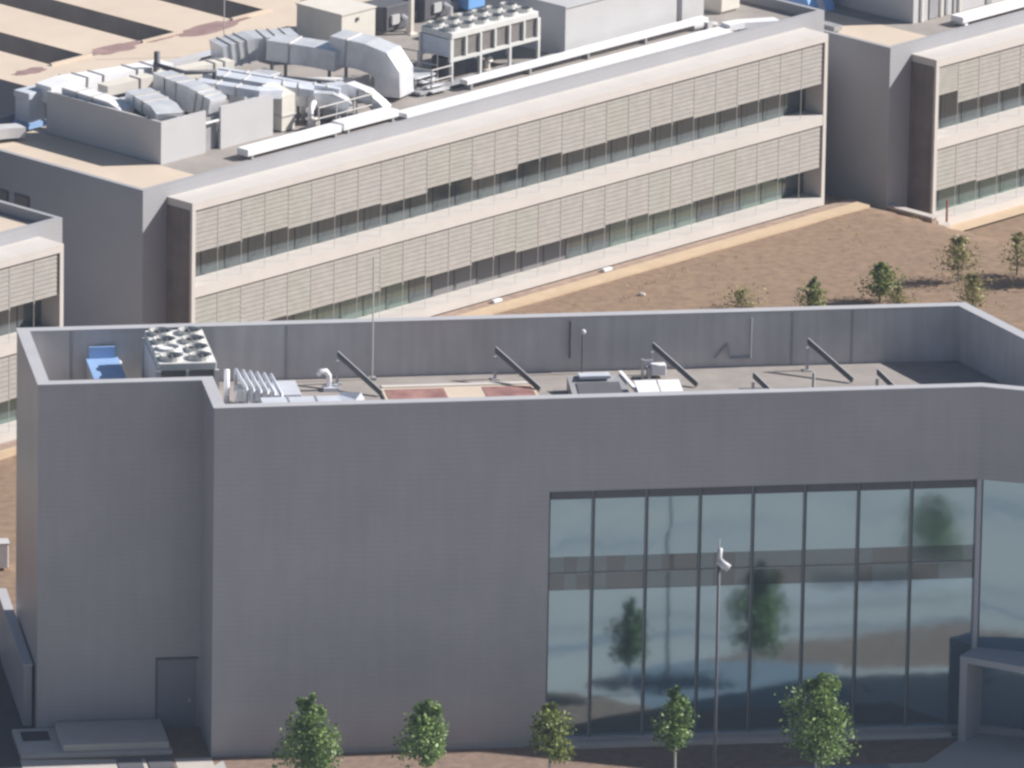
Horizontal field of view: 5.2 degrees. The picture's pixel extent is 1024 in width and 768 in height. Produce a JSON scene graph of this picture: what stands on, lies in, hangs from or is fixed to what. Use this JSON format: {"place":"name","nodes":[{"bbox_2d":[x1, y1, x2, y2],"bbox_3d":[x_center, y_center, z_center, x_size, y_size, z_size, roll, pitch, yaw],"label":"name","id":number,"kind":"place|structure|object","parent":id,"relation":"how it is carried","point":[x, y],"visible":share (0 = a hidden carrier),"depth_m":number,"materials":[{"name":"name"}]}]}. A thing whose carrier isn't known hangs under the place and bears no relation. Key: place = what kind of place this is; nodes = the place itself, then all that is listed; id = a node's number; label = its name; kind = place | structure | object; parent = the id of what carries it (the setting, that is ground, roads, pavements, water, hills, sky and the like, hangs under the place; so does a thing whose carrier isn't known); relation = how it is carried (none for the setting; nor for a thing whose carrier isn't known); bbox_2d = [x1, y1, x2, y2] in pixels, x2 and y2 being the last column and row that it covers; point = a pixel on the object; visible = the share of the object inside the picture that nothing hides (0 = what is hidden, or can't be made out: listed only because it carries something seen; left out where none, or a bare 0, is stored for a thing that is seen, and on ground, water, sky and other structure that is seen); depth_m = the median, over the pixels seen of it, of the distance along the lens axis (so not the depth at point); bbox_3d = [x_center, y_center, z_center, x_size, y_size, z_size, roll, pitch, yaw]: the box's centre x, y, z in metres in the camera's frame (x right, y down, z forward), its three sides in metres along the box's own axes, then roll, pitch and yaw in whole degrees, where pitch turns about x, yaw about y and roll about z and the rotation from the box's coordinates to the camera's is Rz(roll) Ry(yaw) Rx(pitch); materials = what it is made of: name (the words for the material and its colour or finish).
{"place":"outdoors","nodes":[
{"label":"outdoors","id":0,"kind":"place"},
{"bbox_2d":[0,659,33,767],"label":"road","id":1,"kind":"structure","parent":0,"point":[10,718],"depth_m":407.31,"materials":[{"name":"asphalt"}]},
{"bbox_2d":[0,588,32,725],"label":"boundary wall","id":2,"kind":"structure","parent":1,"relation":"on","point":[16,660],"depth_m":409.62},
{"bbox_2d":[20,759,147,767],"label":"pavement","id":3,"kind":"structure","parent":0,"point":[98,763],"depth_m":403.16,"materials":[{"name":"concrete"}]},
{"bbox_2d":[295,0,376,40],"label":"hvac unit","id":4,"kind":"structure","parent":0,"point":[325,20],"depth_m":463.96,"materials":[{"name":"beige paint"}]},
{"bbox_2d":[0,202,869,459],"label":"ochre path","id":5,"kind":"structure","parent":0,"point":[655,263],"depth_m":463.01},
{"bbox_2d":[0,194,1023,767],"bbox_3d":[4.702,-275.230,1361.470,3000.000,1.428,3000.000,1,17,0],"label":"ground","id":6,"kind":"structure","parent":0,"point":[786,266],"depth_m":461.53,"materials":[{"name":"brown soil"}]},
{"bbox_2d":[0,200,63,443],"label":"laboratory building","id":7,"kind":"structure","parent":6,"relation":"on","point":[31,269],"depth_m":437.28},
{"bbox_2d":[18,299,40,327],"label":"window","id":8,"kind":"structure","parent":7,"relation":"in","point":[25,311],"depth_m":438.22,"materials":[{"name":"grey glass"}]},
{"bbox_2d":[12,719,172,759],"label":"utility plinth","id":9,"kind":"structure","parent":6,"relation":"on","point":[107,738],"depth_m":404.73,"materials":[{"name":"concrete"}]},
{"bbox_2d":[0,0,451,115],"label":"warehouse","id":10,"kind":"structure","parent":6,"relation":"on","point":[40,40],"depth_m":465.39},
{"bbox_2d":[0,0,827,326],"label":"laboratory building","id":11,"kind":"structure","parent":6,"relation":"on","point":[502,194],"depth_m":455.89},
{"bbox_2d":[13,85,45,129],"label":"riser duct","id":12,"kind":"object","parent":11,"relation":"on","point":[29,109],"visible":1,"depth_m":452.44,"materials":[{"name":"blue metal"}]},
{"bbox_2d":[62,84,133,112],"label":"air duct","id":13,"kind":"object","parent":11,"relation":"on","point":[88,94],"visible":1,"depth_m":450.61,"materials":[{"name":"metal"}]},
{"bbox_2d":[36,60,173,102],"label":"air duct","id":14,"kind":"object","parent":11,"relation":"on","point":[92,79],"visible":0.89,"depth_m":453.71,"materials":[{"name":"metal"}]},
{"bbox_2d":[125,87,182,120],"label":"air duct","id":15,"kind":"object","parent":11,"relation":"on","point":[150,102],"visible":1,"depth_m":449.10,"materials":[{"name":"metal"}]},
{"bbox_2d":[46,91,272,164],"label":"equipment screen","id":16,"kind":"object","parent":11,"relation":"on","point":[135,135],"visible":1,"depth_m":450.15,"materials":[{"name":"grey metal"}]},
{"bbox_2d":[98,58,234,95],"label":"air duct","id":17,"kind":"object","parent":11,"relation":"on","point":[124,84],"visible":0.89,"depth_m":453.58,"materials":[{"name":"metal"}]},
{"bbox_2d":[153,70,226,118],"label":"air duct","id":18,"kind":"object","parent":11,"relation":"on","point":[187,94],"visible":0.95,"depth_m":450.93,"materials":[{"name":"metal"}]},
{"bbox_2d":[201,245,223,274],"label":"window","id":19,"kind":"structure","parent":11,"relation":"in","point":[209,256],"depth_m":446.10,"materials":[{"name":"grey glass"}]},
{"bbox_2d":[225,237,247,268],"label":"window","id":20,"kind":"structure","parent":11,"relation":"in","point":[235,252],"depth_m":447.08,"materials":[{"name":"grey glass"}]},
{"bbox_2d":[198,78,282,131],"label":"air duct","id":21,"kind":"object","parent":11,"relation":"on","point":[237,89],"visible":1,"depth_m":452.05,"materials":[{"name":"silver metal"}]},
{"bbox_2d":[209,27,298,69],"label":"air duct","id":22,"kind":"object","parent":11,"relation":"on","point":[243,47],"visible":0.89,"depth_m":459.90,"materials":[{"name":"metal"}]},
{"bbox_2d":[202,68,314,104],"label":"air duct","id":23,"kind":"object","parent":11,"relation":"on","point":[301,89],"visible":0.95,"depth_m":453.99,"materials":[{"name":"silver metal"}]},
{"bbox_2d":[248,231,270,262],"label":"window","id":24,"kind":"structure","parent":11,"relation":"in","point":[256,242],"depth_m":447.96,"materials":[{"name":"grey glass"}]},
{"bbox_2d":[261,82,295,130],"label":"air duct","id":25,"kind":"object","parent":11,"relation":"on","point":[284,112],"visible":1,"depth_m":453.00,"materials":[{"name":"metal"}]},
{"bbox_2d":[218,67,340,119],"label":"air duct","id":26,"kind":"object","parent":11,"relation":"on","point":[318,86],"visible":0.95,"depth_m":454.77,"materials":[{"name":"silver metal"}]},
{"bbox_2d":[272,226,293,255],"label":"window","id":27,"kind":"structure","parent":11,"relation":"in","point":[282,238],"depth_m":448.94,"materials":[{"name":"grey glass"}]},
{"bbox_2d":[237,123,340,159],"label":"cable trunk","id":28,"kind":"object","parent":11,"relation":"on","point":[249,151],"visible":1,"depth_m":450.55,"materials":[{"name":"metal"}]},
{"bbox_2d":[266,34,342,76],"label":"air duct","id":29,"kind":"object","parent":11,"relation":"on","point":[285,49],"visible":0.84,"depth_m":458.98,"materials":[{"name":"metal"}]},
{"bbox_2d":[295,221,317,249],"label":"window","id":30,"kind":"structure","parent":11,"relation":"in","point":[303,232],"depth_m":449.82,"materials":[{"name":"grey glass"}]},
{"bbox_2d":[295,89,350,120],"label":"air duct","id":31,"kind":"object","parent":11,"relation":"on","point":[322,97],"visible":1,"depth_m":454.04,"materials":[{"name":"metal"}]},
{"bbox_2d":[318,214,340,242],"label":"window","id":32,"kind":"structure","parent":11,"relation":"in","point":[325,232],"depth_m":450.81,"materials":[{"name":"grey glass"}]},
{"bbox_2d":[341,208,363,236],"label":"window","id":33,"kind":"structure","parent":11,"relation":"in","point":[349,220],"depth_m":451.80,"materials":[{"name":"grey glass"}]},
{"bbox_2d":[332,106,398,133],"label":"cable trunk","id":34,"kind":"object","parent":11,"relation":"on","point":[348,123],"visible":1,"depth_m":453.81,"materials":[{"name":"metal"}]},
{"bbox_2d":[346,81,390,110],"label":"air duct","id":35,"kind":"object","parent":11,"relation":"on","point":[379,101],"visible":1,"depth_m":455.58,"materials":[{"name":"metal"}]},
{"bbox_2d":[329,29,413,97],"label":"air duct","id":36,"kind":"object","parent":11,"relation":"on","point":[387,65],"visible":1,"depth_m":457.93,"materials":[{"name":"metal"}]},
{"bbox_2d":[364,204,386,230],"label":"window","id":37,"kind":"structure","parent":11,"relation":"in","point":[373,214],"depth_m":452.68,"materials":[{"name":"grey glass"}]},
{"bbox_2d":[363,0,407,33],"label":"machine casing","id":38,"kind":"object","parent":11,"relation":"on","point":[391,15],"visible":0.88,"depth_m":468.12,"materials":[{"name":"grey metal"}]},
{"bbox_2d":[386,280,407,309],"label":"window","id":39,"kind":"structure","parent":11,"relation":"in","point":[393,293],"depth_m":454.68,"materials":[{"name":"green glass"}]},
{"bbox_2d":[409,276,430,303],"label":"window","id":40,"kind":"structure","parent":11,"relation":"in","point":[417,292],"depth_m":455.57,"materials":[{"name":"grey glass"}]},
{"bbox_2d":[410,187,431,217],"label":"window","id":41,"kind":"structure","parent":11,"relation":"in","point":[417,203],"depth_m":454.57,"materials":[{"name":"grey glass"}]},
{"bbox_2d":[405,0,452,21],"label":"machine casing","id":42,"kind":"object","parent":11,"relation":"on","point":[427,10],"visible":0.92,"depth_m":470.01,"materials":[{"name":"grey metal"}]},
{"bbox_2d":[432,270,453,296],"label":"window","id":43,"kind":"structure","parent":11,"relation":"in","point":[442,283],"depth_m":456.57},
{"bbox_2d":[433,181,454,211],"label":"window","id":44,"kind":"structure","parent":11,"relation":"in","point":[441,201],"depth_m":455.46,"materials":[{"name":"grey glass"}]},
{"bbox_2d":[432,55,464,79],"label":"control cabinet","id":45,"kind":"object","parent":11,"relation":"on","point":[458,68],"visible":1,"depth_m":461.33,"materials":[{"name":"grey metal"}]},
{"bbox_2d":[454,261,475,290],"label":"window","id":46,"kind":"structure","parent":11,"relation":"in","point":[461,280],"depth_m":457.46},
{"bbox_2d":[456,177,476,205],"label":"window","id":47,"kind":"structure","parent":11,"relation":"in","point":[466,188],"depth_m":456.46,"materials":[{"name":"grey glass"}]},
{"bbox_2d":[418,1,540,81],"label":"chiller","id":48,"kind":"object","parent":11,"relation":"on","point":[507,26],"visible":1,"depth_m":461.47,"materials":[{"name":"grey metal"}]},
{"bbox_2d":[477,255,498,283],"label":"window","id":49,"kind":"structure","parent":11,"relation":"in","point":[487,269],"depth_m":458.47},
{"bbox_2d":[499,250,520,277],"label":"window","id":50,"kind":"structure","parent":11,"relation":"in","point":[507,260],"depth_m":459.36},
{"bbox_2d":[501,163,521,192],"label":"window","id":51,"kind":"structure","parent":11,"relation":"in","point":[511,180],"depth_m":458.36,"materials":[{"name":"grey glass"}]},
{"bbox_2d":[523,157,544,186],"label":"window","id":52,"kind":"structure","parent":11,"relation":"in","point":[530,168],"depth_m":459.25,"materials":[{"name":"grey glass"}]},
{"bbox_2d":[544,239,564,265],"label":"window","id":53,"kind":"structure","parent":11,"relation":"in","point":[554,252],"depth_m":461.27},
{"bbox_2d":[545,152,566,180],"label":"window","id":54,"kind":"structure","parent":11,"relation":"in","point":[553,162],"depth_m":460.15,"materials":[{"name":"grey glass"}]},
{"bbox_2d":[399,26,736,118],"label":"cable trunk","id":55,"kind":"object","parent":11,"relation":"on","point":[486,92],"visible":1,"depth_m":461.72,"materials":[{"name":"metal"}]},
{"bbox_2d":[566,232,586,258],"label":"window","id":56,"kind":"structure","parent":11,"relation":"in","point":[574,246],"depth_m":462.18,"materials":[{"name":"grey glass"}]},
{"bbox_2d":[567,147,588,174],"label":"window","id":57,"kind":"structure","parent":11,"relation":"in","point":[577,158],"depth_m":461.16,"materials":[{"name":"grey glass"}]},
{"bbox_2d":[460,16,707,89],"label":"cable trunk","id":58,"kind":"object","parent":11,"relation":"on","point":[584,52],"visible":1,"depth_m":464.40,"materials":[{"name":"metal"}]},
{"bbox_2d":[485,0,703,53],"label":"plant room","id":59,"kind":"object","parent":11,"relation":"on","point":[566,25],"visible":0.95,"depth_m":466.01,"materials":[{"name":"grey metal"}]},
{"bbox_2d":[588,224,608,252],"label":"window","id":60,"kind":"structure","parent":11,"relation":"in","point":[596,242],"depth_m":463.08,"materials":[{"name":"grey glass"}]},
{"bbox_2d":[590,140,610,168],"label":"window","id":61,"kind":"structure","parent":11,"relation":"in","point":[600,154],"depth_m":462.06,"materials":[{"name":"grey glass"}]},
{"bbox_2d":[610,218,630,246],"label":"window","id":62,"kind":"structure","parent":11,"relation":"in","point":[618,235],"depth_m":463.98,"materials":[{"name":"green glass"}]},
{"bbox_2d":[612,134,632,162],"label":"window","id":63,"kind":"structure","parent":11,"relation":"in","point":[622,147],"depth_m":462.97,"materials":[{"name":"grey glass"}]},
{"bbox_2d":[632,213,652,240],"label":"window","id":64,"kind":"structure","parent":11,"relation":"in","point":[641,227],"depth_m":465.01,"materials":[{"name":"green glass"}]},
{"bbox_2d":[633,127,654,156],"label":"window","id":65,"kind":"structure","parent":11,"relation":"in","point":[644,140],"depth_m":463.98,"materials":[{"name":"grey glass"}]},
{"bbox_2d":[655,121,676,150],"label":"window","id":66,"kind":"structure","parent":11,"relation":"in","point":[664,132],"depth_m":464.89,"materials":[{"name":"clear glass"}]},
{"bbox_2d":[677,117,697,144],"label":"window","id":67,"kind":"structure","parent":11,"relation":"in","point":[684,126],"depth_m":465.80,"materials":[{"name":"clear glass"}]},
{"bbox_2d":[697,195,717,221],"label":"window","id":68,"kind":"structure","parent":11,"relation":"in","point":[705,210],"depth_m":467.74,"materials":[{"name":"clear glass"}]},
{"bbox_2d":[699,111,719,138],"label":"window","id":69,"kind":"structure","parent":11,"relation":"in","point":[708,124],"depth_m":466.71,"materials":[{"name":"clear glass"}]},
{"bbox_2d":[720,105,740,132],"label":"window","id":70,"kind":"structure","parent":11,"relation":"in","point":[728,116],"depth_m":467.62,"materials":[{"name":"clear glass"}]},
{"bbox_2d":[740,183,760,209],"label":"window","id":71,"kind":"structure","parent":11,"relation":"in","point":[749,198],"depth_m":469.68,"materials":[{"name":"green glass"}]},
{"bbox_2d":[742,99,762,126],"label":"window","id":72,"kind":"structure","parent":11,"relation":"in","point":[751,115],"depth_m":468.65,"materials":[{"name":"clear glass"}]},
{"bbox_2d":[763,94,783,121],"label":"window","id":73,"kind":"structure","parent":11,"relation":"in","point":[771,104],"depth_m":469.57,"materials":[{"name":"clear glass"}]},
{"bbox_2d":[784,88,804,115],"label":"window","id":74,"kind":"structure","parent":11,"relation":"in","point":[794,100],"depth_m":470.49,"materials":[{"name":"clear glass"}]},
{"bbox_2d":[16,302,1023,757],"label":"concrete building","id":75,"kind":"structure","parent":6,"relation":"on","point":[232,578],"depth_m":404.89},
{"bbox_2d":[85,346,126,379],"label":"ventilation unit","id":76,"kind":"object","parent":75,"relation":"on","point":[102,362],"visible":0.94,"depth_m":409.01,"materials":[{"name":"blue metal"}]},
{"bbox_2d":[155,657,197,728],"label":"door","id":77,"kind":"structure","parent":75,"relation":"in","point":[175,683],"depth_m":406.87,"materials":[{"name":"grey metal"}]},
{"bbox_2d":[141,326,218,388],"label":"chiller","id":78,"kind":"object","parent":75,"relation":"on","point":[184,351],"visible":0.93,"depth_m":406.11,"materials":[{"name":"white metal"}]},
{"bbox_2d":[234,368,282,403],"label":"pipe rack","id":79,"kind":"object","parent":75,"relation":"on","point":[244,393],"visible":0.76,"depth_m":406.63,"materials":[{"name":"white metal"}]},
{"bbox_2d":[260,392,364,402],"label":"air duct","id":80,"kind":"object","parent":75,"relation":"on","point":[345,396],"visible":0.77,"depth_m":404.93,"materials":[{"name":"silver metal"}]},
{"bbox_2d":[332,351,382,395],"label":"roof strut","id":81,"kind":"object","parent":75,"relation":"on","point":[359,373],"visible":1,"depth_m":409.98,"materials":[{"name":"grey metal"}]},
{"bbox_2d":[379,381,537,399],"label":"roof platform","id":82,"kind":"structure","parent":75,"relation":"on","point":[456,390],"depth_m":409.87,"materials":[{"name":"red tile"}]},
{"bbox_2d":[490,346,540,390],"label":"roof strut","id":83,"kind":"object","parent":75,"relation":"on","point":[518,369],"visible":1,"depth_m":410.86,"materials":[{"name":"grey metal"}]},
{"bbox_2d":[545,491,592,736],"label":"window","id":84,"kind":"structure","parent":75,"relation":"in","point":[570,512],"depth_m":404.69,"materials":[{"name":"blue glass"}]},
{"bbox_2d":[567,370,636,393],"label":"roof hatch","id":85,"kind":"object","parent":75,"relation":"on","point":[592,382],"visible":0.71,"depth_m":409.85,"materials":[{"name":"grey metal"}]},
{"bbox_2d":[587,489,645,736],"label":"window","id":86,"kind":"structure","parent":75,"relation":"in","point":[618,516],"depth_m":405.09,"materials":[{"name":"blue glass"}]},
{"bbox_2d":[634,379,682,391],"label":"panel rack","id":87,"kind":"object","parent":75,"relation":"on","point":[667,385],"visible":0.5,"depth_m":409.23,"materials":[{"name":"metal"}]},
{"bbox_2d":[640,487,699,734],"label":"window","id":88,"kind":"structure","parent":75,"relation":"in","point":[671,514],"depth_m":405.19,"materials":[{"name":"blue glass"}]},
{"bbox_2d":[694,486,751,732],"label":"window","id":89,"kind":"structure","parent":75,"relation":"in","point":[724,514],"depth_m":405.59,"materials":[{"name":"blue glass"}]},
{"bbox_2d":[746,484,804,731],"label":"window","id":90,"kind":"structure","parent":75,"relation":"in","point":[776,510],"depth_m":405.88,"materials":[{"name":"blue glass"}]},
{"bbox_2d":[798,483,857,729],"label":"window","id":91,"kind":"structure","parent":75,"relation":"in","point":[829,510],"depth_m":405.98,"materials":[{"name":"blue glass"}]},
{"bbox_2d":[802,338,853,382],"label":"roof strut","id":92,"kind":"object","parent":75,"relation":"on","point":[830,360],"visible":1,"depth_m":412.58,"materials":[{"name":"grey metal"}]},
{"bbox_2d":[851,481,910,727],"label":"window","id":93,"kind":"structure","parent":75,"relation":"in","point":[883,508],"depth_m":406.48,"materials":[{"name":"blue glass"}]},
{"bbox_2d":[904,479,976,726],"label":"window","id":94,"kind":"structure","parent":75,"relation":"in","point":[942,512],"depth_m":406.78,"materials":[{"name":"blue glass"}]},
{"bbox_2d":[977,480,1023,728],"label":"window","id":95,"kind":"structure","parent":75,"relation":"in","point":[1001,563],"depth_m":406.68,"materials":[{"name":"blue glass"}]},
{"bbox_2d":[224,738,957,767],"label":"planting bed","id":96,"kind":"object","parent":6,"relation":"on","point":[762,755],"visible":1,"depth_m":404.86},
{"bbox_2d":[391,698,449,767],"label":"young tree","id":97,"kind":"object","parent":96,"relation":"on","point":[426,741],"visible":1,"depth_m":400.66,"materials":[{"name":"green plant"}]},
{"bbox_2d":[524,702,576,767],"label":"young tree","id":98,"kind":"object","parent":96,"relation":"on","point":[548,723],"visible":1,"depth_m":400.94,"materials":[{"name":"green plant"}]},
{"bbox_2d":[650,686,699,767],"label":"young tree","id":99,"kind":"object","parent":96,"relation":"on","point":[673,731],"visible":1,"depth_m":401.01,"materials":[{"name":"green plant"}]},
{"bbox_2d":[433,199,858,316],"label":"earth strip","id":100,"kind":"object","parent":6,"relation":"on","point":[653,256],"visible":0.6,"depth_m":463.96,"materials":[{"name":"soil"}]},
{"bbox_2d":[711,282,769,308],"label":"tree","id":101,"kind":"object","parent":6,"relation":"on","point":[739,295],"visible":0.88,"depth_m":456.70,"materials":[{"name":"green plant"}]},
{"bbox_2d":[540,730,951,748],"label":"kerb","id":102,"kind":"structure","parent":6,"relation":"on","point":[765,739],"depth_m":406.68,"materials":[{"name":"concrete"}]},
{"bbox_2d":[793,276,829,306],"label":"tree","id":103,"kind":"object","parent":6,"relation":"on","point":[813,287],"visible":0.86,"depth_m":455.73,"materials":[{"name":"green plant"}]},
{"bbox_2d":[854,261,905,301],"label":"tree","id":104,"kind":"object","parent":6,"relation":"on","point":[881,273],"visible":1,"depth_m":457.82,"materials":[{"name":"green plant"}]},
{"bbox_2d":[887,204,949,228],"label":"retaining wall","id":105,"kind":"structure","parent":6,"relation":"on","point":[909,212],"depth_m":472.07,"materials":[{"name":"concrete"}]},
{"bbox_2d":[824,0,1023,224],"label":"laboratory building","id":106,"kind":"structure","parent":6,"relation":"on","point":[926,116],"depth_m":473.61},
{"bbox_2d":[833,0,999,23],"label":"plant room","id":107,"kind":"object","parent":106,"relation":"on","point":[912,11],"visible":1,"depth_m":477.38,"materials":[{"name":"grey metal"}]},
{"bbox_2d":[941,91,960,127],"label":"window","id":108,"kind":"structure","parent":106,"relation":"in","point":[949,117],"depth_m":474.06,"materials":[{"name":"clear glass"}]},
{"bbox_2d":[951,0,1023,25],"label":"cable trunk","id":109,"kind":"object","parent":106,"relation":"on","point":[964,18],"visible":1,"depth_m":477.20,"materials":[{"name":"metal"}]},
{"bbox_2d":[930,234,983,281],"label":"tree","id":110,"kind":"object","parent":6,"relation":"on","point":[959,242],"visible":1,"depth_m":460.81,"materials":[{"name":"green plant"}]},
{"bbox_2d":[949,272,991,307],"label":"tree","id":111,"kind":"object","parent":6,"relation":"on","point":[974,287],"visible":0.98,"depth_m":457.63,"materials":[{"name":"green plant"}]},
{"bbox_2d":[950,204,1023,230],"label":"walkway","id":112,"kind":"structure","parent":6,"relation":"on","point":[989,218],"depth_m":475.22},
{"bbox_2d":[998,230,1023,275],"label":"tree","id":113,"kind":"object","parent":6,"relation":"on","point":[1016,238],"visible":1,"depth_m":461.87,"materials":[{"name":"green plant"}]},
{"bbox_2d":[215,735,958,767],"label":"plaza","id":114,"kind":"structure","parent":0,"point":[926,764],"depth_m":405.00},
{"bbox_2d":[269,692,343,767],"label":"young tree","id":115,"kind":"object","parent":114,"relation":"on","point":[312,742],"visible":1,"depth_m":399.46,"materials":[{"name":"green plant"}]},
{"bbox_2d":[772,764,889,767],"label":"forecourt","id":116,"kind":"structure","parent":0,"point":[865,766],"depth_m":404.28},
{"bbox_2d":[713,539,730,767],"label":"street lamp","id":117,"kind":"object","parent":116,"relation":"on","point":[723,564],"visible":1,"depth_m":400.36,"materials":[{"name":"grey metal"}]},
{"bbox_2d":[774,672,860,767],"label":"young tree","id":118,"kind":"object","parent":116,"relation":"on","point":[821,720],"visible":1,"depth_m":400.26,"materials":[{"name":"green plant"}]},
{"bbox_2d":[929,733,1023,767],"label":"entrance path","id":119,"kind":"structure","parent":0,"point":[980,750],"depth_m":405.92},
{"bbox_2d":[958,647,1023,740],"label":"entrance portal","id":120,"kind":"object","parent":119,"relation":"on","point":[973,661],"visible":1,"depth_m":406.87,"materials":[{"name":"metal"}]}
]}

